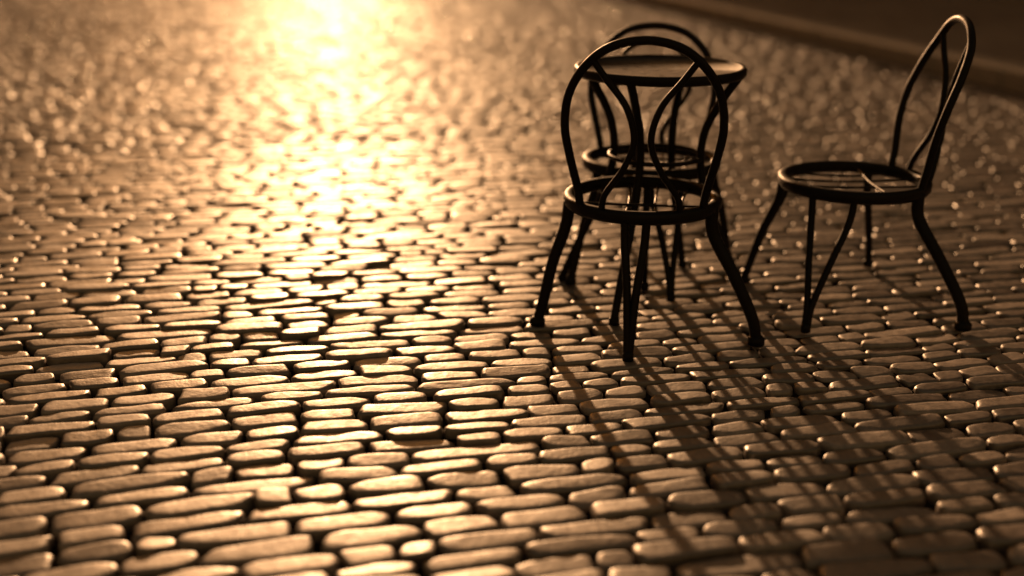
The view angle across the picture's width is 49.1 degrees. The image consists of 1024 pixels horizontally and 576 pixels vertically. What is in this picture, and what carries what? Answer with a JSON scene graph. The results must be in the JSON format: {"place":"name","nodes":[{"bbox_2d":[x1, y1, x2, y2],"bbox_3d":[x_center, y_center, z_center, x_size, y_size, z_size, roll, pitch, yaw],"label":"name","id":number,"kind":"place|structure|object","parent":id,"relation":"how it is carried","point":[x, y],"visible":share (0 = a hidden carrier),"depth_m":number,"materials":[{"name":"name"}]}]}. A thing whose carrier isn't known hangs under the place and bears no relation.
{"place":"outdoors","nodes":[
{"label":"outdoors","id":0,"kind":"place"},
{"bbox_2d":[0,0,1023,575],"bbox_3d":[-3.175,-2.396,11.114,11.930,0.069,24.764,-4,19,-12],"label":"cobblestone street","id":1,"kind":"structure","parent":0,"point":[430,72],"depth_m":3.82,"materials":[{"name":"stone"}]},
{"bbox_2d":[530,36,764,361],"bbox_3d":[0.410,-0.330,3.556,0.596,0.976,0.658,-10,21,-27],"label":"cafe chair","id":2,"kind":"object","parent":1,"relation":"on","point":[708,207],"visible":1,"depth_m":3.43,"materials":[{"name":"paint"}]},
{"bbox_2d":[565,22,734,301],"bbox_3d":[0.511,-0.504,4.181,0.604,0.901,0.651,10,21,26],"label":"cafe chair","id":3,"kind":"object","parent":1,"relation":"on","point":[596,169],"visible":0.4,"depth_m":4.23,"materials":[{"name":"paint"}]},
{"bbox_2d":[557,54,746,325],"bbox_3d":[0.500,-0.367,3.912,0.578,0.816,0.578,-7,20,-19],"label":"cafe table","id":4,"kind":"object","parent":1,"relation":"on","point":[631,72],"visible":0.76,"depth_m":3.76,"materials":[{"name":"paint"}]},
{"bbox_2d":[634,0,1023,95],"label":"kerb","id":5,"kind":"structure","parent":1,"relation":"on","point":[996,74],"depth_m":10.65,"materials":[{"name":"stone"}]},
{"bbox_2d":[741,14,975,333],"bbox_3d":[1.202,-0.424,3.817,0.623,0.986,0.734,-4,19,-11],"label":"cafe chair","id":6,"kind":"object","parent":1,"relation":"on","point":[917,194],"visible":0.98,"depth_m":3.72,"materials":[{"name":"paint"}]},
{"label":"walls","id":7,"kind":"object","parent":1,"relation":"on","visible":0},
{"bbox_2d":[1006,0,1023,2],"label":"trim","id":8,"kind":"structure","parent":7,"relation":"attached to","point":[1022,1],"depth_m":14.56,"materials":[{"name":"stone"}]},
{"bbox_2d":[705,0,1023,65],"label":"pavement","id":9,"kind":"structure","parent":0,"point":[999,27],"depth_m":12.41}
]}

